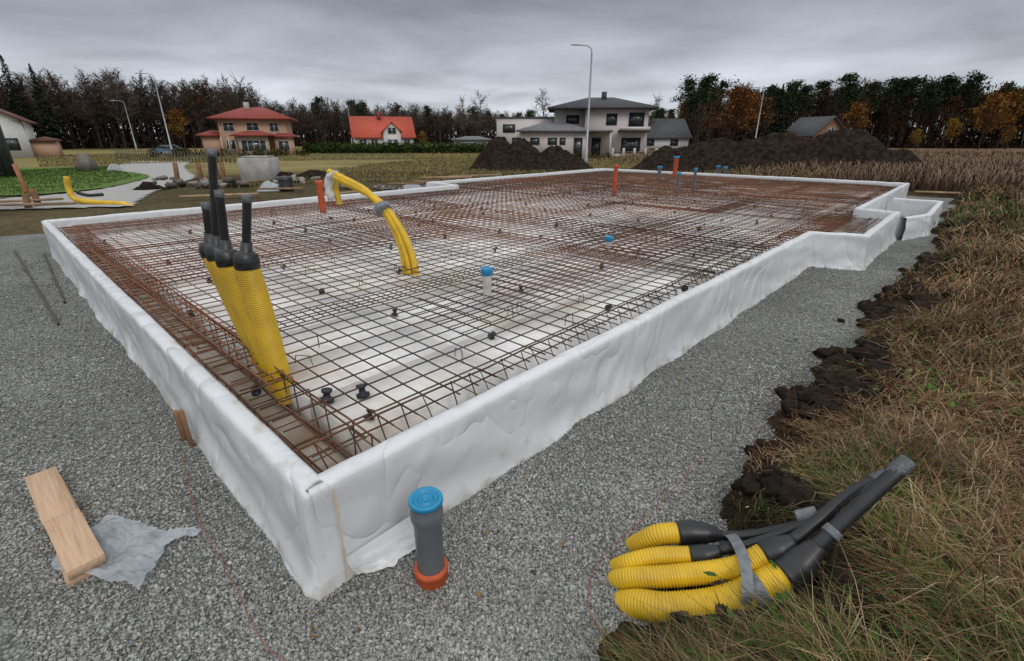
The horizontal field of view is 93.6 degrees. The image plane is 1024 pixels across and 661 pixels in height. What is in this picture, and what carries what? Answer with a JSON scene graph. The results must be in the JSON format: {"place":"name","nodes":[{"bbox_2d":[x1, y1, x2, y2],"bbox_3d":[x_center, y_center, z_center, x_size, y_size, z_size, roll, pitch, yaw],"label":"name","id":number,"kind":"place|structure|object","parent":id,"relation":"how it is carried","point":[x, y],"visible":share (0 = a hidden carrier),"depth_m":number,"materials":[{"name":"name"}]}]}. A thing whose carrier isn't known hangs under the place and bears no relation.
{"place":"outdoors","nodes":[
{"label":"outdoors","id":0,"kind":"place"},
{"bbox_2d":[0,166,148,194],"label":"lawn","id":1,"kind":"structure","parent":0,"point":[113,183],"depth_m":19.77,"materials":[{"name":"plant"}]},
{"bbox_2d":[0,125,16,176],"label":"site container","id":2,"kind":"object","parent":1,"relation":"on","point":[6,163],"visible":0.93,"depth_m":21.49,"materials":[{"name":"green metal"}]},
{"bbox_2d":[0,161,193,209],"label":"driveway","id":3,"kind":"structure","parent":0,"point":[125,193],"depth_m":15.57,"materials":[{"name":"concrete"}]},
{"bbox_2d":[63,176,134,205],"bbox_3d":[-10.747,-3.589,12.557,1.749,0.832,0.303,1,22,4],"label":"yellow conduit","id":4,"kind":"object","parent":3,"relation":"on","point":[68,189],"visible":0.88,"depth_m":12.52,"materials":[{"name":"plastic"}]},
{"bbox_2d":[116,184,855,364],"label":"rebar chair wires","id":5,"kind":"object","parent":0,"point":[461,248],"visible":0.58,"depth_m":6.60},
{"bbox_2d":[0,140,1023,660],"bbox_3d":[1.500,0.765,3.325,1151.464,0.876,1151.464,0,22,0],"label":"ground","id":6,"kind":"structure","parent":0,"point":[18,222],"depth_m":11.91,"materials":[{"name":"soil"}]},
{"bbox_2d":[0,120,35,157],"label":"walls","id":7,"kind":"structure","parent":6,"relation":"on","point":[23,132],"depth_m":59.11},
{"bbox_2d":[6,139,20,149],"bbox_3d":[-61.111,-22.748,58.733,1.380,1.380,0.041,-15,26,-33],"label":"window glass","id":8,"kind":"object","parent":7,"relation":"in","point":[15,144],"visible":0.7,"depth_m":58.80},
{"bbox_2d":[0,108,37,124],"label":"gable roof","id":9,"kind":"structure","parent":7,"relation":"on","point":[12,115],"depth_m":59.71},
{"bbox_2d":[12,164,29,194],"bbox_3d":[-15.034,-4.604,14.736,0.170,0.950,0.080,-7,23,-16],"label":"orange marker stake","id":10,"kind":"object","parent":6,"relation":"on","point":[20,178],"visible":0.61,"depth_m":14.69,"materials":[{"name":"paint"}]},
{"bbox_2d":[0,55,45,137],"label":"spruce tree","id":11,"kind":"object","parent":6,"relation":"on","point":[13,102],"visible":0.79,"depth_m":93.69,"materials":[{"name":"green plant"}]},
{"bbox_2d":[22,194,32,207],"bbox_3d":[-11.984,-3.161,11.884,0.153,0.400,0.100,-7,23,-16],"label":"wooden stake","id":12,"kind":"object","parent":6,"relation":"on","point":[26,198],"visible":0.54,"depth_m":11.83,"materials":[{"name":"brown wood"}]},
{"bbox_2d":[28,188,40,205],"bbox_3d":[-12.109,-3.353,12.229,0.138,0.500,0.100,-7,23,-16],"label":"wooden stake","id":13,"kind":"object","parent":6,"relation":"on","point":[33,193],"visible":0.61,"depth_m":12.17,"materials":[{"name":"brown wood"}]},
{"bbox_2d":[30,141,63,156],"bbox_3d":[-61.098,-23.825,63.289,2.400,2.000,4.500,-15,26,-33],"label":"lean to","id":14,"kind":"object","parent":6,"relation":"on","point":[47,149],"visible":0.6,"depth_m":61.67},
{"bbox_2d":[29,137,62,141],"bbox_3d":[-61.016,-25.044,62.862,2.800,0.580,5.300,-15,26,-33],"label":"lean to roof","id":15,"kind":"object","parent":14,"relation":"on","point":[41,139],"visible":0.97,"depth_m":61.20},
{"bbox_2d":[28,63,73,147],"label":"spruce tree","id":16,"kind":"object","parent":6,"relation":"on","point":[49,128],"visible":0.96,"depth_m":95.51,"materials":[{"name":"green plant"}]},
{"bbox_2d":[74,153,97,171],"bbox_3d":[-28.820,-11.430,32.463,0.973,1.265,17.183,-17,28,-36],"label":"large boulder","id":17,"kind":"structure","parent":6,"relation":"on","point":[84,161],"depth_m":26.51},
{"bbox_2d":[97,70,143,148],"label":"bare tree","id":18,"kind":"object","parent":6,"relation":"on","point":[115,93],"visible":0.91,"depth_m":101.28,"materials":[{"name":"brown plant"}]},
{"bbox_2d":[0,65,276,148],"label":"forest","id":19,"kind":"object","parent":6,"relation":"on","point":[88,116],"visible":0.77,"depth_m":106.74,"materials":[{"name":"brown plant"}]},
{"bbox_2d":[132,181,169,190],"bbox_3d":[-12.200,-4.827,16.166,1.800,0.373,1.000,-7,23,-16],"label":"spoil heap","id":20,"kind":"object","parent":6,"relation":"on","point":[144,185],"visible":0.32,"depth_m":16.06,"materials":[{"name":"soil"}]},
{"bbox_2d":[135,72,172,149],"bbox_3d":[-46.095,-27.710,62.041,2.450,9.940,0.320,0,22,0],"label":"street lamp","id":21,"kind":"object","parent":6,"relation":"on","point":[161,110],"visible":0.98,"depth_m":61.83,"materials":[{"name":"metal"}]},
{"bbox_2d":[149,144,182,154],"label":"parked car","id":22,"kind":"object","parent":6,"relation":"on","point":[163,148],"visible":0.23,"depth_m":67.54,"materials":[{"name":"blue paint"}]},
{"bbox_2d":[114,149,234,162],"bbox_3d":[-36.000,-18.160,49.822,30.084,1.272,0.084,16,27,34],"label":"wire fence","id":23,"kind":"object","parent":6,"relation":"on","point":[124,153],"visible":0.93,"depth_m":49.19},
{"bbox_2d":[164,108,190,147],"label":"orange birch tree","id":24,"kind":"object","parent":6,"relation":"on","point":[179,121],"visible":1,"depth_m":100.26,"materials":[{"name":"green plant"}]},
{"bbox_2d":[201,136,222,154],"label":"side wing","id":25,"kind":"structure","parent":6,"relation":"on","point":[211,142],"depth_m":68.84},
{"bbox_2d":[195,130,219,135],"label":"wing roof","id":26,"kind":"structure","parent":25,"relation":"on","point":[211,133],"depth_m":68.23,"materials":[{"name":"red tile"}]},
{"bbox_2d":[216,119,292,154],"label":"walls","id":27,"kind":"structure","parent":6,"relation":"on","point":[284,126],"depth_m":68.85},
{"bbox_2d":[206,107,297,121],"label":"roof","id":28,"kind":"structure","parent":27,"relation":"on","point":[259,113],"depth_m":68.68,"materials":[{"name":"red tile"}]},
{"bbox_2d":[237,136,271,154],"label":"bay walls","id":29,"kind":"structure","parent":6,"relation":"on","point":[268,142],"depth_m":67.63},
{"bbox_2d":[229,131,273,135],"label":"bay roof","id":30,"kind":"structure","parent":29,"relation":"on","point":[252,133],"depth_m":66.95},
{"bbox_2d":[241,140,266,151],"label":"window glass","id":31,"kind":"object","parent":29,"relation":"in","point":[256,145],"visible":0.8,"depth_m":67.69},
{"bbox_2d":[237,156,280,180],"bbox_3d":[-10.400,-6.631,19.860,1.240,1.090,1.000,0,22,0],"label":"concrete manhole block","id":32,"kind":"object","parent":6,"relation":"on","point":[258,167],"depth_m":19.41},
{"bbox_2d":[257,180,279,190],"bbox_3d":[-8.100,-4.851,16.156,1.000,0.379,0.700,0,22,0],"label":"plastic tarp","id":33,"kind":"object","parent":6,"relation":"on","point":[267,184],"visible":0.63,"depth_m":15.98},
{"bbox_2d":[274,138,295,154],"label":"corner walls","id":34,"kind":"structure","parent":6,"relation":"on","point":[291,143],"depth_m":69.79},
{"bbox_2d":[277,176,293,191],"bbox_3d":[-7.500,-4.846,15.943,0.470,0.500,0.463,0,22,0],"label":"black barrel","id":35,"kind":"object","parent":6,"relation":"on","point":[285,181],"visible":0.82,"depth_m":15.76,"materials":[{"name":"plastic"}]},
{"bbox_2d":[151,174,425,190],"bbox_3d":[-8.354,-5.427,17.638,13.438,0.509,3.561,3,22,8],"label":"rubble pile","id":36,"kind":"object","parent":6,"relation":"on","point":[204,182],"visible":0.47,"depth_m":17.00,"materials":[{"name":"stone"}]},
{"bbox_2d":[275,169,326,180],"bbox_3d":[-9.300,-6.618,20.512,4.400,0.468,2.800,-7,23,-16],"label":"spoil heap","id":37,"kind":"object","parent":6,"relation":"on","point":[308,174],"visible":0.2,"depth_m":20.34,"materials":[{"name":"soil"}]},
{"bbox_2d":[217,89,501,146],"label":"forest","id":38,"kind":"object","parent":6,"relation":"on","point":[334,124],"visible":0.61,"depth_m":147.82,"materials":[{"name":"brown plant"}]},
{"bbox_2d":[353,138,413,147],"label":"walls","id":39,"kind":"structure","parent":6,"relation":"on","point":[356,140],"depth_m":93.75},
{"bbox_2d":[349,116,415,137],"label":"gable roof","id":40,"kind":"structure","parent":39,"relation":"on","point":[366,126],"depth_m":94.40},
{"bbox_2d":[383,131,400,144],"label":"dormer walls","id":41,"kind":"structure","parent":39,"relation":"on","point":[386,135],"depth_m":92.97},
{"bbox_2d":[301,141,486,153],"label":"hedge","id":42,"kind":"object","parent":6,"relation":"on","point":[361,147],"visible":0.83,"depth_m":75.44,"materials":[{"name":"green plant"}]},
{"bbox_2d":[145,147,652,158],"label":"garden shrubs","id":43,"kind":"object","parent":6,"relation":"on","point":[259,151],"visible":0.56,"depth_m":61.49,"materials":[{"name":"green plant"}]},
{"bbox_2d":[455,94,473,135],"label":"bare tree","id":44,"kind":"object","parent":6,"relation":"on","point":[463,115],"visible":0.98,"depth_m":141.25,"materials":[{"name":"brown plant"}]},
{"bbox_2d":[451,136,490,149],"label":"garden shed","id":45,"kind":"structure","parent":6,"relation":"on","point":[470,139],"depth_m":85.62,"materials":[{"name":"metal"}]},
{"bbox_2d":[464,90,486,130],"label":"bare tree","id":46,"kind":"object","parent":6,"relation":"on","point":[481,114],"visible":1,"depth_m":136.95,"materials":[{"name":"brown plant"}]},
{"bbox_2d":[0,196,954,660],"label":"gravel pad","id":47,"kind":"object","parent":6,"relation":"on","point":[28,248],"visible":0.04,"depth_m":3.00,"materials":[{"name":"gravel"}]},
{"bbox_2d":[13,249,59,324],"bbox_3d":[-6.195,-0.677,6.189,4.898,0.019,0.022,19,29,39],"label":"steel rod on gravel","id":48,"kind":"object","parent":47,"relation":"on","point":[42,297],"visible":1,"depth_m":5.61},
{"bbox_2d":[43,253,65,302],"bbox_3d":[-6.100,-0.754,6.379,3.394,0.019,0.022,20,30,41],"label":"steel rod on gravel","id":49,"kind":"object","parent":47,"relation":"on","point":[57,285],"visible":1,"depth_m":6.05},
{"bbox_2d":[24,466,106,586],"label":"timber boards","id":50,"kind":"object","parent":47,"relation":"on","point":[78,548],"visible":0.96,"depth_m":2.15,"materials":[{"name":"brown wood"}]},
{"bbox_2d":[51,514,200,589],"bbox_3d":[-1.706,0.944,2.087,0.561,0.034,0.384,3,22,8],"label":"crumpled plastic sheet","id":51,"kind":"object","parent":47,"relation":"on","point":[133,550],"visible":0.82,"depth_m":2.10,"materials":[{"name":"plastic"}]},
{"bbox_2d":[172,409,186,441],"bbox_3d":[-1.982,0.580,2.875,0.059,0.220,0.024,19,29,39],"label":"wooden stake","id":52,"kind":"object","parent":47,"relation":"on","point":[179,424],"visible":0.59,"depth_m":2.86,"materials":[{"name":"brown wood"}]},
{"bbox_2d":[178,409,194,447],"bbox_3d":[-1.895,0.582,2.802,0.044,0.270,0.020,19,29,39],"label":"wooden stake","id":53,"kind":"object","parent":47,"relation":"on","point":[186,428],"visible":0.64,"depth_m":2.78,"materials":[{"name":"brown wood"}]},
{"bbox_2d":[181,453,287,660],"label":"red string line","id":54,"kind":"object","parent":47,"relation":"on","point":[227,570],"visible":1,"depth_m":1.99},
{"bbox_2d":[408,486,448,590],"bbox_3d":[-0.332,0.844,1.926,0.140,0.438,0.140,0,22,0],"label":"grey drain pipe","id":55,"kind":"object","parent":47,"relation":"on","point":[425,505],"visible":0.98,"depth_m":1.87,"materials":[{"name":"plastic"}]},
{"bbox_2d":[0,249,919,660],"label":"gravel stones","id":56,"kind":"object","parent":47,"relation":"on","point":[450,621],"visible":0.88,"depth_m":2.13,"materials":[{"name":"gravel"}]},
{"bbox_2d":[4,300,973,651],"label":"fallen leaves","id":57,"kind":"object","parent":47,"relation":"on","point":[486,530],"visible":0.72,"depth_m":2.16,"materials":[{"name":"brown plant"}]},
{"bbox_2d":[41,168,943,601],"bbox_3d":[1.904,-2.782,10.853,11.553,0.526,17.966,19,29,39],"label":"foundation formwork","id":58,"kind":"object","parent":47,"relation":"on","point":[331,528],"visible":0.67,"depth_m":3.52,"materials":[{"name":"plastic"}]},
{"bbox_2d":[199,202,261,376],"bbox_3d":[-1.798,-0.216,3.156,0.407,1.208,0.136,7,23,16],"label":"yellow conduit","id":59,"kind":"object","parent":58,"relation":"attached to","point":[206,211],"visible":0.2,"depth_m":3.04,"materials":[{"name":"plastic"}]},
{"bbox_2d":[204,149,262,378],"bbox_3d":[-1.701,-0.323,2.995,0.348,1.515,0.135,3,22,7],"label":"yellow conduit","id":60,"kind":"object","parent":58,"relation":"attached to","point":[212,247],"visible":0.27,"depth_m":2.89,"materials":[{"name":"plastic"}]},
{"bbox_2d":[214,190,271,397],"bbox_3d":[-1.599,-0.182,2.916,0.266,1.297,0.142,0,22,0],"label":"yellow conduit","id":61,"kind":"object","parent":58,"relation":"attached to","point":[223,255],"visible":0.41,"depth_m":2.80,"materials":[{"name":"plastic"}]},
{"bbox_2d":[233,194,291,404],"bbox_3d":[-1.473,-0.141,2.822,0.188,1.281,0.137,-14,26,-32],"label":"yellow conduit","id":62,"kind":"object","parent":58,"relation":"attached to","point":[246,263],"visible":0.91,"depth_m":2.77,"materials":[{"name":"plastic"}]},
{"bbox_2d":[315,180,326,212],"bbox_3d":[-3.850,-2.570,9.745,0.150,0.900,0.149,0,22,0],"label":"orange sewer pipe","id":63,"kind":"object","parent":58,"relation":"on","point":[320,194],"visible":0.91,"depth_m":9.64,"materials":[{"name":"plastic"}]},
{"bbox_2d":[324,169,418,275],"bbox_3d":[-1.680,-1.209,5.679,1.599,1.285,0.194,17,27,36],"label":"yellow conduit bundle","id":64,"kind":"object","parent":58,"relation":"on","point":[334,178],"visible":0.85,"depth_m":5.41,"materials":[{"name":"plastic"}]},
{"bbox_2d":[56,171,898,473],"bbox_3d":[1.762,-2.853,10.977,10.724,0.362,17.553,19,29,39],"label":"rebar mesh","id":65,"kind":"object","parent":58,"relation":"on","point":[648,183],"visible":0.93,"depth_m":6.28,"materials":[{"name":"metal"}]},
{"bbox_2d":[94,188,869,419],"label":"rebar spacers","id":66,"kind":"object","parent":58,"relation":"on","point":[362,393],"visible":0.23,"depth_m":3.64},
{"bbox_2d":[481,266,492,305],"bbox_3d":[-0.227,-0.280,4.436,0.110,0.610,0.110,0,22,0],"label":"capped water pipe","id":67,"kind":"object","parent":58,"relation":"on","point":[486,272],"visible":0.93,"depth_m":4.34,"materials":[{"name":"white plastic"}]},
{"bbox_2d":[605,235,612,253],"bbox_3d":[1.261,-0.987,6.329,0.110,0.510,0.110,0,22,0],"label":"capped water pipe","id":68,"kind":"object","parent":58,"relation":"on","point":[608,239],"visible":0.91,"depth_m":6.23,"materials":[{"name":"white plastic"}]},
{"bbox_2d":[612,164,618,189],"bbox_3d":[2.690,-3.796,12.593,0.126,1.050,0.126,0,22,0],"label":"orange sewer pipe","id":69,"kind":"object","parent":58,"relation":"on","point":[615,176],"visible":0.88,"depth_m":12.47,"materials":[{"name":"plastic"}]},
{"bbox_2d":[672,156,679,175],"bbox_3d":[6.000,-5.852,17.694,0.221,1.060,0.221,0,22,0],"label":"orange sewer pipe","id":70,"kind":"object","parent":58,"relation":"on","point":[675,165],"visible":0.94,"depth_m":17.55,"materials":[{"name":"plastic"}]},
{"bbox_2d":[588,453,702,635],"bbox_3d":[0.653,0.907,2.224,0.423,0.024,1.394,8,23,19],"label":"red string line","id":71,"kind":"object","parent":47,"relation":"on","point":[622,536],"visible":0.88,"depth_m":2.15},
{"bbox_2d":[0,174,971,205],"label":"loose boards","id":72,"kind":"object","parent":6,"relation":"on","point":[4,203],"visible":0.73,"depth_m":14.79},
{"bbox_2d":[497,118,553,143],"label":"flat wing walls","id":73,"kind":"structure","parent":6,"relation":"on","point":[520,123],"depth_m":61.67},
{"bbox_2d":[469,136,591,171],"bbox_3d":[1.000,-9.820,26.769,8.000,1.855,5.200,2,22,5],"label":"soil mound","id":74,"kind":"object","parent":6,"relation":"on","point":[500,153],"visible":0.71,"depth_m":26.00,"materials":[{"name":"soil"}]},
{"bbox_2d":[529,87,554,116],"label":"bare tree","id":75,"kind":"object","parent":6,"relation":"on","point":[543,108],"visible":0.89,"depth_m":136.21,"materials":[{"name":"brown plant"}]},
{"bbox_2d":[521,132,585,157],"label":"garage walls","id":76,"kind":"structure","parent":6,"relation":"on","point":[543,145],"depth_m":57.19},
{"bbox_2d":[516,122,591,131],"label":"garage roof","id":77,"kind":"structure","parent":76,"relation":"on","point":[554,127],"depth_m":56.83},
{"bbox_2d":[574,138,581,156],"bbox_3d":[7.856,-21.776,57.252,0.980,2.180,0.040,2,22,5],"label":"door glass","id":78,"kind":"object","parent":76,"relation":"in","point":[578,146],"visible":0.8,"depth_m":57.21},
{"bbox_2d":[554,110,584,127],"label":"wing walls","id":79,"kind":"structure","parent":6,"relation":"on","point":[559,115],"depth_m":59.71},
{"bbox_2d":[570,43,592,161],"bbox_3d":[5.155,-17.157,36.861,1.750,8.440,0.320,0,22,0],"label":"street lamp","id":80,"kind":"object","parent":6,"relation":"on","point":[587,131],"visible":0.98,"depth_m":36.76,"materials":[{"name":"metal"}]},
{"bbox_2d":[453,107,744,138],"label":"forest","id":81,"kind":"object","parent":6,"relation":"on","point":[662,112],"visible":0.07,"depth_m":201.58,"materials":[{"name":"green plant"}]},
{"bbox_2d":[584,109,648,156],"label":"walls","id":82,"kind":"structure","parent":6,"relation":"on","point":[597,119],"depth_m":58.41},
{"bbox_2d":[591,138,599,155],"bbox_3d":[10.345,-22.620,59.351,1.080,2.180,0.041,2,22,5],"label":"window glass","id":83,"kind":"object","parent":82,"relation":"in","point":[595,143],"visible":0.75,"depth_m":59.28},
{"bbox_2d":[547,97,659,112],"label":"roof","id":84,"kind":"structure","parent":82,"relation":"on","point":[607,103],"depth_m":57.77,"materials":[{"name":"tile"}]},
{"bbox_2d":[607,114,616,124],"bbox_3d":[12.036,-25.479,58.019,1.280,1.280,0.040,2,22,5],"label":"window glass","id":85,"kind":"object","parent":82,"relation":"in","point":[613,117],"visible":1,"depth_m":57.98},
{"bbox_2d":[621,138,639,152],"bbox_3d":[14.524,-22.649,58.888,2.280,1.780,0.040,2,22,5],"label":"window glass","id":86,"kind":"object","parent":82,"relation":"in","point":[634,142],"visible":0.75,"depth_m":58.80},
{"bbox_2d":[629,113,643,125],"bbox_3d":[14.972,-25.323,57.764,1.780,1.580,0.040,2,22,5],"label":"window glass","id":87,"kind":"object","parent":82,"relation":"in","point":[638,116],"visible":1,"depth_m":57.72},
{"bbox_2d":[611,148,657,157],"bbox_3d":[18.475,-18.958,51.684,15.346,1.203,0.269,3,22,7],"label":"garden fence","id":88,"kind":"object","parent":6,"relation":"on","point":[623,151],"visible":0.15,"depth_m":52.27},
{"bbox_2d":[648,92,666,125],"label":"bare tree","id":89,"kind":"object","parent":6,"relation":"on","point":[651,112],"visible":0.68,"depth_m":89.40,"materials":[{"name":"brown plant"}]},
{"bbox_2d":[646,139,688,148],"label":"walls","id":90,"kind":"structure","parent":6,"relation":"on","point":[658,143],"depth_m":89.53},
{"bbox_2d":[647,119,692,138],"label":"gable roof","id":91,"kind":"structure","parent":90,"relation":"on","point":[673,129],"depth_m":89.94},
{"bbox_2d":[684,99,712,143],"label":"bare tree","id":92,"kind":"object","parent":6,"relation":"on","point":[695,116],"visible":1,"depth_m":80.38,"materials":[{"name":"brown plant"}]},
{"bbox_2d":[702,79,785,139],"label":"orange oak tree","id":93,"kind":"object","parent":6,"relation":"on","point":[737,99],"visible":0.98,"depth_m":81.57,"materials":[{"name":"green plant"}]},
{"bbox_2d":[607,454,916,622],"bbox_3d":[0.911,0.786,1.883,1.088,0.735,0.495,0,22,0],"label":"yellow cable conduit bundle","id":94,"kind":"object","parent":6,"relation":"on","point":[648,549],"visible":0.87,"depth_m":1.81,"materials":[{"name":"plastic"}]},
{"bbox_2d":[763,84,787,134],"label":"spruce tree","id":95,"kind":"object","parent":6,"relation":"on","point":[775,127],"visible":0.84,"depth_m":91.01,"materials":[{"name":"green plant"}]},
{"bbox_2d":[631,127,924,176],"bbox_3d":[13.000,-8.879,23.914,14.800,2.249,6.400,9,24,21],"label":"soil mound","id":96,"kind":"object","parent":6,"relation":"on","point":[846,145],"visible":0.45,"depth_m":23.02,"materials":[{"name":"soil"}]},
{"bbox_2d":[778,94,790,132],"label":"spruce tree","id":97,"kind":"object","parent":6,"relation":"on","point":[784,120],"visible":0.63,"depth_m":94.76,"materials":[{"name":"green plant"}]},
{"bbox_2d":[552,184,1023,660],"bbox_3d":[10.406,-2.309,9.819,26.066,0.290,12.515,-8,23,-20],"label":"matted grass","id":98,"kind":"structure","parent":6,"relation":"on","point":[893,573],"depth_m":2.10,"materials":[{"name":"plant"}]},
{"bbox_2d":[617,217,986,660],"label":"soil clods","id":99,"kind":"object","parent":6,"relation":"on","point":[774,480],"visible":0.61,"depth_m":2.63,"materials":[{"name":"soil"}]},
{"bbox_2d":[583,178,1023,660],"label":"dry grass","id":100,"kind":"structure","parent":6,"relation":"on","point":[973,521],"depth_m":2.18,"materials":[{"name":"plant"}]},
{"bbox_2d":[786,116,843,139],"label":"farm cottage","id":101,"kind":"structure","parent":6,"relation":"on","point":[809,128],"depth_m":91.34,"materials":[{"name":"grey wood"}]},
{"bbox_2d":[665,70,1023,148],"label":"forest","id":102,"kind":"object","parent":6,"relation":"on","point":[900,105],"visible":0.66,"depth_m":110.47,"materials":[{"name":"green plant"}]},
{"bbox_2d":[841,101,873,130],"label":"orange birch tree","id":103,"kind":"object","parent":6,"relation":"on","point":[854,111],"visible":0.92,"depth_m":95.23,"materials":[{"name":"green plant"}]},
{"bbox_2d":[703,264,1023,660],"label":"green weeds","id":104,"kind":"object","parent":6,"relation":"on","point":[786,594],"visible":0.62,"depth_m":2.68,"materials":[{"name":"green plant"}]},
{"bbox_2d":[907,128,925,147],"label":"yellow birch tree","id":105,"kind":"object","parent":6,"relation":"on","point":[916,134],"visible":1,"depth_m":89.11,"materials":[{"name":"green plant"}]},
{"bbox_2d":[939,118,968,149],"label":"yellow birch tree","id":106,"kind":"object","parent":6,"relation":"on","point":[953,123],"visible":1,"depth_m":91.79,"materials":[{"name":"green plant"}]},
{"bbox_2d":[970,90,1016,150],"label":"orange birch tree","id":107,"kind":"object","parent":6,"relation":"on","point":[1000,100],"visible":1,"depth_m":88.45,"materials":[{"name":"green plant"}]},
{"bbox_2d":[990,88,1023,149],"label":"orange birch tree","id":108,"kind":"object","parent":6,"relation":"on","point":[1017,109],"visible":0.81,"depth_m":88.92,"materials":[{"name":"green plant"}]},
{"bbox_2d":[998,127,1017,147],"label":"yellow birch tree","id":109,"kind":"object","parent":6,"relation":"on","point":[1007,134],"visible":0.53,"depth_m":96.42,"materials":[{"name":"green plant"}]},
{"bbox_2d":[0,0,1023,139],"label":"sky","id":110,"kind":"structure","parent":0,"point":[434,53],"materials":[{"name":"grey"}]},
{"bbox_2d":[36,147,1023,233],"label":"field grass","id":111,"kind":"structure","parent":0,"point":[1000,167],"depth_m":21.77,"materials":[{"name":"green plant"}]},
{"bbox_2d":[619,127,649,129],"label":"balcony wall","id":112,"kind":"structure","parent":0,"point":[634,128],"depth_m":56.88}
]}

